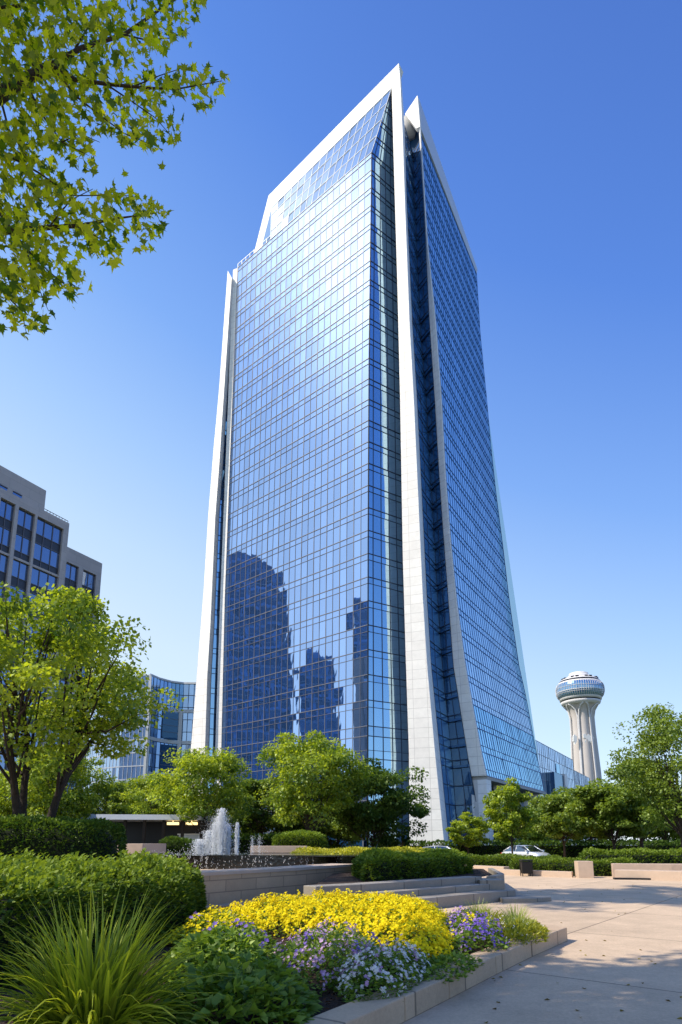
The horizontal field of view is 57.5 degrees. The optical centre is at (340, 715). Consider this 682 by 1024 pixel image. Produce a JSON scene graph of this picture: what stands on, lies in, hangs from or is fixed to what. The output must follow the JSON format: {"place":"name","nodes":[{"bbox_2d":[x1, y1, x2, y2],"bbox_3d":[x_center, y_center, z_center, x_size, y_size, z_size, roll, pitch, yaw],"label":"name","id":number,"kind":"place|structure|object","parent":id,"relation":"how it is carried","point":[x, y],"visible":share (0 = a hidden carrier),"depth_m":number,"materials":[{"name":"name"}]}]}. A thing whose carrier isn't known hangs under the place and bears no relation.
{"place":"outdoors","nodes":[
{"label":"outdoors","id":0,"kind":"place"},
{"bbox_2d":[0,465,68,804],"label":"office block","id":1,"kind":"structure","parent":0,"point":[33,542],"depth_m":86.27,"materials":[{"name":"beige concrete"}]},
{"bbox_2d":[0,581,4,600],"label":"window","id":2,"kind":"structure","parent":1,"relation":"in","point":[3,589],"depth_m":82.40,"materials":[{"name":"blue glass"}]},
{"bbox_2d":[0,752,6,777],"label":"window","id":3,"kind":"structure","parent":1,"relation":"in","point":[2,764],"depth_m":80.29,"materials":[{"name":"blue glass"}]},
{"bbox_2d":[0,553,7,581],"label":"window","id":4,"kind":"structure","parent":1,"relation":"in","point":[3,558],"depth_m":82.88,"materials":[{"name":"blue glass"}]},
{"bbox_2d":[0,526,10,556],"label":"window","id":5,"kind":"structure","parent":1,"relation":"in","point":[5,534],"depth_m":83.41,"materials":[{"name":"blue glass"}]},
{"bbox_2d":[0,499,13,529],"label":"window","id":6,"kind":"structure","parent":1,"relation":"in","point":[6,508],"depth_m":84.00,"materials":[{"name":"blue glass"}]},
{"bbox_2d":[1,669,15,694],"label":"window","id":7,"kind":"structure","parent":1,"relation":"in","point":[7,671],"depth_m":81.57,"materials":[{"name":"blue glass"}]},
{"bbox_2d":[5,616,22,641],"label":"window","id":8,"kind":"structure","parent":1,"relation":"in","point":[13,636],"depth_m":83.64,"materials":[{"name":"blue glass"}]},
{"bbox_2d":[9,585,25,603],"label":"window","id":9,"kind":"structure","parent":1,"relation":"in","point":[22,590],"depth_m":84.41,"materials":[{"name":"blue glass"}]},
{"bbox_2d":[11,559,28,589],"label":"window","id":10,"kind":"structure","parent":1,"relation":"in","point":[19,569],"depth_m":84.91,"materials":[{"name":"blue glass"}]},
{"bbox_2d":[13,533,30,564],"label":"window","id":11,"kind":"structure","parent":1,"relation":"in","point":[21,551],"depth_m":85.64,"materials":[{"name":"blue glass"}]},
{"bbox_2d":[16,508,33,539],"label":"window","id":12,"kind":"structure","parent":1,"relation":"in","point":[25,519],"depth_m":86.42,"materials":[{"name":"blue glass"}]},
{"bbox_2d":[13,730,41,752],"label":"window","id":13,"kind":"structure","parent":1,"relation":"in","point":[36,744],"depth_m":84.08,"materials":[{"name":"blue glass"}]},
{"bbox_2d":[24,677,46,701],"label":"window","id":14,"kind":"structure","parent":1,"relation":"in","point":[33,677],"depth_m":85.84,"materials":[{"name":"blue glass"}]},
{"bbox_2d":[25,624,46,648],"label":"window","id":15,"kind":"structure","parent":1,"relation":"in","point":[31,631],"depth_m":85.70,"materials":[{"name":"blue glass"}]},
{"bbox_2d":[24,646,49,672],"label":"window","id":16,"kind":"structure","parent":1,"relation":"in","point":[30,646],"depth_m":86.18,"materials":[{"name":"blue glass"}]},
{"bbox_2d":[27,592,53,623],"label":"window","id":17,"kind":"structure","parent":1,"relation":"in","point":[33,594],"depth_m":86.52,"materials":[{"name":"blue glass"}]},
{"bbox_2d":[30,567,56,599],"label":"window","id":18,"kind":"structure","parent":1,"relation":"in","point":[39,578],"depth_m":87.89,"materials":[{"name":"blue glass"}]},
{"bbox_2d":[33,542,59,577],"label":"window","id":19,"kind":"structure","parent":1,"relation":"in","point":[45,559],"depth_m":88.83,"materials":[{"name":"blue glass"}]},
{"bbox_2d":[35,518,61,552],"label":"window","id":20,"kind":"structure","parent":1,"relation":"in","point":[48,535],"depth_m":89.64,"materials":[{"name":"blue glass"}]},
{"bbox_2d":[0,0,231,339],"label":"maple tree","id":21,"kind":"object","parent":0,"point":[26,77],"visible":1,"depth_m":5.42,"materials":[{"name":"green plant"}]},
{"bbox_2d":[117,844,165,853],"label":"stone plinth","id":22,"kind":"structure","parent":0,"point":[152,848],"depth_m":34.91,"materials":[{"name":"beige stone"}]},
{"bbox_2d":[0,0,681,839],"label":"sky","id":23,"kind":"structure","parent":0,"point":[555,126],"materials":[{"name":"blue"}]},
{"bbox_2d":[315,869,491,884],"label":"retaining wall","id":24,"kind":"structure","parent":0,"point":[341,878],"depth_m":19.80,"materials":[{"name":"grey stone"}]},
{"bbox_2d":[350,847,473,881],"bbox_3d":[2.804,5.219,22.325,5.038,1.065,9.506,0,-11,0],"label":"yellow green hedge","id":25,"kind":"object","parent":24,"relation":"on","point":[386,865],"visible":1,"depth_m":19.48,"materials":[{"name":"green plant"}]},
{"bbox_2d":[372,846,425,860],"bbox_3d":[2.338,5.265,23.284,2.626,0.797,5.286,-2,-12,8],"label":"yellow hedge top","id":26,"kind":"object","parent":25,"relation":"on","point":[394,848],"visible":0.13,"depth_m":23.01,"materials":[{"name":"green plant"}]},
{"bbox_2d":[206,875,681,1023],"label":"plaza paving","id":27,"kind":"structure","parent":0,"point":[562,976],"depth_m":8.69,"materials":[{"name":"concrete"}]},
{"bbox_2d":[158,835,196,852],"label":"hedge","id":28,"kind":"object","parent":27,"relation":"on","point":[173,844],"visible":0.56,"depth_m":38.27,"materials":[{"name":"green plant"}]},
{"bbox_2d":[0,905,492,1023],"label":"bed soil","id":29,"kind":"structure","parent":27,"relation":"on","point":[331,1005],"depth_m":6.71,"materials":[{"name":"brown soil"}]},
{"bbox_2d":[0,847,207,990],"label":"front hedge","id":30,"kind":"object","parent":29,"relation":"on","point":[30,876],"visible":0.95,"depth_m":8.77,"materials":[{"name":"green plant"}]},
{"bbox_2d":[0,878,240,1023],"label":"ornamental grass","id":31,"kind":"object","parent":29,"relation":"on","point":[83,988],"depth_m":4.51,"materials":[{"name":"green plant"}]},
{"bbox_2d":[145,924,274,991],"bbox_3d":[-1.416,2.735,7.245,1.478,0.584,1.985,2,-12,-9],"label":"leafy shrub","id":32,"kind":"object","parent":29,"relation":"on","point":[235,948],"visible":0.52,"depth_m":6.94,"materials":[{"name":"green plant"}]},
{"bbox_2d":[162,904,268,945],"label":"yellow flowers","id":33,"kind":"object","parent":29,"relation":"on","point":[207,918],"visible":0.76,"depth_m":9.63,"materials":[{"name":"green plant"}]},
{"bbox_2d":[176,919,279,964],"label":"violet pansies","id":34,"kind":"object","parent":29,"relation":"on","point":[266,942],"visible":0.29,"depth_m":8.55,"materials":[{"name":"purple plant"}]},
{"bbox_2d":[152,949,323,1023],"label":"leafy shrub","id":35,"kind":"object","parent":29,"relation":"on","point":[256,980],"visible":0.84,"depth_m":5.17,"materials":[{"name":"green plant"}]},
{"bbox_2d":[266,916,386,996],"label":"mauve flowers","id":36,"kind":"object","parent":29,"relation":"on","point":[304,950],"visible":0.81,"depth_m":7.29,"materials":[{"name":"purple plant"}]},
{"bbox_2d":[224,886,456,966],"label":"yellow flowers","id":37,"kind":"object","parent":29,"relation":"on","point":[408,917],"visible":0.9,"depth_m":10.10,"materials":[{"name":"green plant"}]},
{"bbox_2d":[325,934,435,1002],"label":"white flowers","id":38,"kind":"object","parent":29,"relation":"on","point":[389,956],"visible":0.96,"depth_m":6.46,"materials":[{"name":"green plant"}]},
{"bbox_2d":[419,950,484,983],"bbox_3d":[1.220,2.918,7.291,0.643,0.244,1.677,-6,-13,26],"label":"leafy shrub","id":39,"kind":"object","parent":29,"relation":"on","point":[444,962],"visible":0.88,"depth_m":7.25,"materials":[{"name":"green plant"}]},
{"bbox_2d":[454,897,498,922],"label":"pale grass tuft","id":40,"kind":"object","parent":29,"relation":"on","point":[478,910],"visible":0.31,"depth_m":10.87,"materials":[{"name":"plant"}]},
{"bbox_2d":[444,906,510,953],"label":"violet flowers","id":41,"kind":"object","parent":29,"relation":"on","point":[466,926],"visible":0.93,"depth_m":9.19,"materials":[{"name":"purple plant"}]},
{"bbox_2d":[445,906,551,946],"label":"green filler plants","id":42,"kind":"object","parent":29,"relation":"on","point":[539,930],"visible":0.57,"depth_m":9.56,"materials":[{"name":"green leaves"},{"name":"purple petals"},{"name":"white petals"}]},
{"bbox_2d":[492,902,540,938],"bbox_3d":[2.745,3.225,9.778,0.940,0.577,0.833,-5,-12,21],"label":"pale grass tuft","id":43,"kind":"object","parent":29,"relation":"on","point":[511,923],"visible":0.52,"depth_m":9.74,"materials":[{"name":"green plant"}]},
{"bbox_2d":[497,903,542,924],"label":"pale grass tuft","id":44,"kind":"object","parent":29,"relation":"on","point":[516,912],"visible":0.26,"depth_m":10.77,"materials":[{"name":"plant"}]},
{"bbox_2d":[200,863,351,904],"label":"fountain retaining wall","id":45,"kind":"structure","parent":27,"relation":"on","point":[223,886],"depth_m":18.85,"materials":[{"name":"stone"}]},
{"bbox_2d":[250,846,307,852],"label":"stone block","id":46,"kind":"structure","parent":27,"relation":"on","point":[277,849],"depth_m":34.22,"materials":[{"name":"beige stone"}]},
{"bbox_2d":[271,829,327,852],"bbox_3d":[-2.387,7.596,36.522,3.443,1.939,2.699,0,-11,0],"label":"rounded hedge","id":47,"kind":"object","parent":27,"relation":"on","point":[313,839],"visible":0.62,"depth_m":35.63,"materials":[{"name":"green plant"}]},
{"bbox_2d":[303,876,515,907],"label":"curved steps","id":48,"kind":"structure","parent":27,"relation":"on","point":[443,892],"depth_m":16.92,"materials":[{"name":"beige concrete"}]},
{"bbox_2d":[296,912,567,1023],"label":"flower bed kerb","id":49,"kind":"structure","parent":27,"relation":"on","point":[423,996],"depth_m":6.56,"materials":[{"name":"concrete"}]},
{"bbox_2d":[478,878,504,889],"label":"end block","id":50,"kind":"structure","parent":27,"relation":"on","point":[497,883],"depth_m":18.78,"materials":[{"name":"beige concrete"}]},
{"bbox_2d":[486,868,504,881],"bbox_3d":[5.686,6.045,22.860,0.578,0.640,6.935,-3,-12,13],"label":"planter edge","id":51,"kind":"object","parent":27,"relation":"on","point":[495,873],"visible":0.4,"depth_m":21.52,"materials":[{"name":"beige concrete"}]},
{"bbox_2d":[499,895,550,902],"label":"stone slab","id":52,"kind":"structure","parent":27,"relation":"on","point":[522,899],"depth_m":17.82,"materials":[{"name":"grey stone"}]},
{"bbox_2d":[519,860,532,875],"bbox_3d":[9.416,7.726,31.621,0.580,0.830,0.540,0,-11,0],"label":"litter bin","id":53,"kind":"object","parent":27,"relation":"on","point":[526,866],"visible":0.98,"depth_m":31.41,"materials":[{"name":"metal"}]},
{"bbox_2d":[481,868,572,876],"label":"curved seat wall","id":54,"kind":"structure","parent":27,"relation":"on","point":[542,873],"depth_m":31.48,"materials":[{"name":"concrete"}]},
{"bbox_2d":[485,886,681,1022],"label":"fallen leaves","id":55,"kind":"object","parent":27,"relation":"on","point":[585,988],"visible":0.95,"depth_m":7.49,"materials":[{"name":"brown plant"}]},
{"bbox_2d":[574,861,593,877],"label":"stone pillar","id":56,"kind":"structure","parent":27,"relation":"on","point":[584,869],"depth_m":30.00,"materials":[{"name":"beige stone"}]},
{"bbox_2d":[613,877,650,879],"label":"dark slab","id":57,"kind":"structure","parent":27,"relation":"on","point":[617,878],"depth_m":28.57,"materials":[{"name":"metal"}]},
{"bbox_2d":[611,863,681,876],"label":"seat wall","id":58,"kind":"structure","parent":27,"relation":"on","point":[637,866],"depth_m":30.43,"materials":[{"name":"concrete"}]},
{"bbox_2d":[615,869,681,880],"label":"seat wall","id":59,"kind":"structure","parent":27,"relation":"on","point":[672,875],"depth_m":28.49,"materials":[{"name":"stone"}]},
{"label":"ground","id":60,"kind":"structure","parent":0,"visible":0},
{"bbox_2d":[38,812,95,828],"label":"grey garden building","id":61,"kind":"structure","parent":60,"relation":"on","point":[92,816],"depth_m":62.88,"materials":[{"name":"concrete"}]},
{"bbox_2d":[49,547,101,811],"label":"office wing","id":62,"kind":"structure","parent":60,"relation":"on","point":[83,571],"depth_m":111.26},
{"bbox_2d":[64,563,77,589],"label":"window","id":63,"kind":"structure","parent":62,"relation":"in","point":[71,571],"depth_m":109.96,"materials":[{"name":"blue glass"}]},
{"bbox_2d":[82,570,94,595],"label":"window","id":64,"kind":"structure","parent":62,"relation":"in","point":[88,580],"depth_m":113.25,"materials":[{"name":"blue glass"}]},
{"bbox_2d":[0,581,186,828],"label":"plaza tree","id":65,"kind":"object","parent":60,"relation":"on","point":[80,647],"visible":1,"depth_m":19.15,"materials":[{"name":"green plant"}]},
{"bbox_2d":[79,781,159,830],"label":"plaza tree","id":66,"kind":"object","parent":60,"relation":"on","point":[111,803],"visible":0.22,"depth_m":69.67,"materials":[{"name":"green plant"}]},
{"bbox_2d":[86,673,195,809],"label":"curved glass building","id":67,"kind":"structure","parent":60,"relation":"on","point":[174,730],"depth_m":199.07,"materials":[{"name":"blue glass"}]},
{"bbox_2d":[146,746,254,850],"bbox_3d":[-12.048,7.366,52.290,8.879,9.954,9.211,0,-11,0],"label":"plaza tree","id":68,"kind":"object","parent":60,"relation":"on","point":[187,801],"visible":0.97,"depth_m":51.38,"materials":[{"name":"green plant"}]},
{"bbox_2d":[198,795,240,839],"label":"plaza tree","id":69,"kind":"object","parent":60,"relation":"on","point":[215,818],"visible":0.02,"depth_m":64.87,"materials":[{"name":"green plant"}]},
{"bbox_2d":[110,809,363,848],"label":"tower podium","id":70,"kind":"object","parent":60,"relation":"on","point":[361,844],"depth_m":99.88,"materials":[{"name":"grey glass"}]},
{"bbox_2d":[212,778,312,839],"bbox_3d":[-8.682,10.440,63.296,11.716,8.295,10.871,-2,-12,11],"label":"plaza tree","id":71,"kind":"object","parent":60,"relation":"on","point":[261,820],"visible":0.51,"depth_m":61.77,"materials":[{"name":"green plant"}]},
{"bbox_2d":[253,729,374,831],"bbox_3d":[-2.737,6.494,49.967,9.586,10.740,9.770,-9,-15,39],"label":"plaza tree","id":72,"kind":"object","parent":60,"relation":"on","point":[297,794],"visible":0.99,"depth_m":48.87,"materials":[{"name":"green plant"}]},
{"bbox_2d":[298,804,369,848],"bbox_3d":[0.201,11.743,64.787,9.679,6.287,8.981,-4,-12,19],"label":"plaza tree","id":73,"kind":"object","parent":60,"relation":"on","point":[337,832],"visible":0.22,"depth_m":63.29,"materials":[{"name":"green plant"}]},
{"bbox_2d":[189,63,547,847],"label":"office tower","id":74,"kind":"structure","parent":60,"relation":"on","point":[359,593],"depth_m":142.84,"materials":[{"name":"blue glass"}]},
{"bbox_2d":[473,865,510,868],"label":"long kerb","id":75,"kind":"structure","parent":60,"relation":"on","point":[494,867],"depth_m":36.37,"materials":[{"name":"concrete"}]},
{"bbox_2d":[482,777,542,856],"bbox_3d":[12.581,7.926,46.690,4.121,6.630,4.699,0,-11,0],"label":"plaza tree","id":76,"kind":"object","parent":60,"relation":"on","point":[515,823],"visible":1,"depth_m":45.91,"materials":[{"name":"green plant"}]},
{"bbox_2d":[377,839,680,858],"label":"boundary hedge","id":77,"kind":"object","parent":60,"relation":"on","point":[573,850],"visible":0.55,"depth_m":61.67,"materials":[{"name":"green plant"}]},
{"bbox_2d":[522,815,570,844],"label":"plaza tree","id":78,"kind":"object","parent":60,"relation":"on","point":[541,836],"visible":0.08,"depth_m":72.63,"materials":[{"name":"green plant"}]},
{"bbox_2d":[519,740,593,844],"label":"annex building","id":79,"kind":"structure","parent":60,"relation":"on","point":[556,769],"depth_m":194.63,"materials":[{"name":"blue glass"}]},
{"bbox_2d":[555,764,559,773],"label":"window","id":80,"kind":"structure","parent":79,"relation":"in","point":[557,767],"depth_m":199.92,"materials":[{"name":"blue glass"}]},
{"bbox_2d":[457,807,680,844],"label":"distant trees","id":81,"kind":"object","parent":60,"relation":"on","point":[654,839],"visible":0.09,"depth_m":129.44,"materials":[{"name":"green plant"}]},
{"bbox_2d":[555,671,604,786],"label":"observation tower","id":82,"kind":"structure","parent":60,"relation":"on","point":[579,695],"depth_m":399.80,"materials":[{"name":"concrete"}]},
{"bbox_2d":[571,801,620,841],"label":"plaza tree","id":83,"kind":"object","parent":60,"relation":"on","point":[590,837],"visible":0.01,"depth_m":72.44,"materials":[{"name":"green plant"}]},
{"bbox_2d":[553,778,664,853],"bbox_3d":[22.741,8.900,53.181,8.851,7.305,7.907,4,-12,-18],"label":"plaza tree","id":84,"kind":"object","parent":60,"relation":"on","point":[616,806],"visible":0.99,"depth_m":52.23,"materials":[{"name":"green plant"}]},
{"bbox_2d":[644,805,679,840],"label":"plaza tree","id":85,"kind":"object","parent":60,"relation":"on","point":[673,834],"visible":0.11,"depth_m":78.06,"materials":[{"name":"green plant"}]},
{"label":"street","id":86,"kind":"structure","parent":0,"visible":0},
{"bbox_2d":[96,814,212,852],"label":"flat roof pavilion","id":87,"kind":"structure","parent":86,"relation":"on","point":[146,829],"depth_m":55.48,"materials":[{"name":"white paint"},{"name":"dark metal"},{"name":"warm glowing light"}]},
{"bbox_2d":[167,821,178,824],"bbox_3d":[-14.373,9.035,53.267,0.900,0.560,0.500,0,-11,0],"label":"pendant lamp","id":88,"kind":"object","parent":87,"relation":"hanging from","point":[173,823],"visible":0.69,"depth_m":52.99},
{"bbox_2d":[177,834,203,841],"bbox_3d":[-12.993,11.317,53.825,2.000,2.220,1.700,0,-11,0],"label":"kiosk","id":89,"kind":"object","parent":86,"relation":"on","point":[193,836],"visible":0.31,"depth_m":53.30,"materials":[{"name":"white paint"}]},
{"bbox_2d":[423,846,449,848],"bbox_3d":[7.344,10.300,45.868,4.400,1.450,2.140,-2,-12,12],"label":"parked car","id":90,"kind":"object","parent":86,"relation":"on","point":[442,847],"visible":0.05,"depth_m":45.44,"materials":[{"name":"silver metal"}]},
{"bbox_2d":[501,845,548,856],"bbox_3d":[15.939,11.890,53.708,2.140,1.450,4.400,7,-13,-29],"label":"parked car","id":91,"kind":"object","parent":86,"relation":"on","point":[529,850],"visible":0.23,"depth_m":53.10,"materials":[{"name":"silver metal"}]},
{"label":"fountain terrace","id":92,"kind":"structure","parent":0,"visible":0},
{"bbox_2d":[0,813,127,861],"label":"clipped hedge","id":93,"kind":"object","parent":92,"relation":"on","point":[65,835],"visible":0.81,"depth_m":17.70,"materials":[{"name":"green plant"}]},
{"bbox_2d":[126,808,358,868],"bbox_3d":[-4.500,5.808,29.041,11.400,2.963,8.368,0,-11,0],"label":"fountain","id":94,"kind":"object","parent":92,"relation":"on","point":[216,840],"visible":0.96,"depth_m":25.96,"materials":[{"name":"liquid"}]},
{"bbox_2d":[290,845,432,854],"bbox_3d":[1.390,7.288,32.405,8.352,1.085,10.393,0,-11,0],"label":"flowering groundcover","id":95,"kind":"object","parent":92,"relation":"on","point":[350,850],"visible":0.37,"depth_m":31.12,"materials":[{"name":"yellow plant"}]},
{"label":"lawn","id":96,"kind":"structure","parent":0,"visible":0},
{"bbox_2d":[468,853,561,866],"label":"hedge","id":97,"kind":"object","parent":96,"relation":"on","point":[502,859],"visible":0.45,"depth_m":40.54,"materials":[{"name":"green plant"}]},
{"bbox_2d":[509,857,637,875],"bbox_3d":[12.175,7.902,32.739,6.631,1.059,2.479,-5,-12,23],"label":"hedge","id":98,"kind":"object","parent":96,"relation":"on","point":[601,867],"visible":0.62,"depth_m":32.22,"materials":[{"name":"green plant"}]},
{"bbox_2d":[578,847,681,863],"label":"hedge","id":99,"kind":"object","parent":96,"relation":"on","point":[668,857],"visible":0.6,"depth_m":34.66,"materials":[{"name":"green plant"}]},
{"bbox_2d":[603,702,681,854],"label":"plaza tree","id":100,"kind":"object","parent":96,"relation":"on","point":[655,777],"visible":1,"depth_m":39.58,"materials":[{"name":"green plant"}]},
{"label":"far pavement","id":101,"kind":"structure","parent":0,"visible":0},
{"bbox_2d":[0,770,46,817],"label":"plaza tree","id":102,"kind":"object","parent":101,"relation":"on","point":[5,806],"visible":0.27,"depth_m":59.27,"materials":[{"name":"green plant"}]},
{"bbox_2d":[0,745,118,818],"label":"plaza tree","id":103,"kind":"object","parent":101,"relation":"on","point":[41,793],"visible":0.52,"depth_m":57.36,"materials":[{"name":"green plant"}]},
{"bbox_2d":[117,773,190,814],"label":"plaza tree","id":104,"kind":"object","parent":101,"relation":"on","point":[132,797],"visible":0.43,"depth_m":57.95,"materials":[{"name":"green plant"}]},
{"bbox_2d":[212,831,292,852],"bbox_3d":[-39.477,11.965,56.865,71.955,2.975,2.860,0,-11,0],"label":"boundary hedge","id":105,"kind":"object","parent":101,"relation":"on","point":[244,844],"visible":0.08,"depth_m":56.06,"materials":[{"name":"green plant"}]},
{"bbox_2d":[326,758,430,848],"bbox_3d":[3.218,8.313,55.632,10.184,9.425,10.934,0,-11,0],"label":"plaza tree","id":106,"kind":"object","parent":101,"relation":"on","point":[377,820],"visible":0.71,"depth_m":54.05,"materials":[{"name":"green plant"}]},
{"bbox_2d":[380,842,397,846],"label":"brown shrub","id":107,"kind":"object","parent":101,"relation":"on","point":[392,844],"visible":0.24,"depth_m":58.29,"materials":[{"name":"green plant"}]},
{"bbox_2d":[394,833,410,845],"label":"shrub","id":108,"kind":"object","parent":101,"relation":"on","point":[404,841],"visible":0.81,"depth_m":58.67,"materials":[{"name":"green plant"}]},
{"bbox_2d":[445,811,490,853],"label":"plaza tree","id":109,"kind":"object","parent":101,"relation":"on","point":[473,837],"visible":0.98,"depth_m":60.00,"materials":[{"name":"green plant"}]},
{"bbox_2d":[528,786,586,857],"bbox_3d":[21.105,10.263,59.548,6.589,7.162,7.376,0,-11,0],"label":"plaza tree","id":110,"kind":"object","parent":101,"relation":"on","point":[548,805],"visible":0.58,"depth_m":58.02,"materials":[{"name":"green plant"}]},
{"bbox_2d":[608,757,681,854],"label":"plaza tree","id":111,"kind":"object","parent":101,"relation":"on","point":[652,828],"visible":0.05,"depth_m":56.46,"materials":[{"name":"green plant"}]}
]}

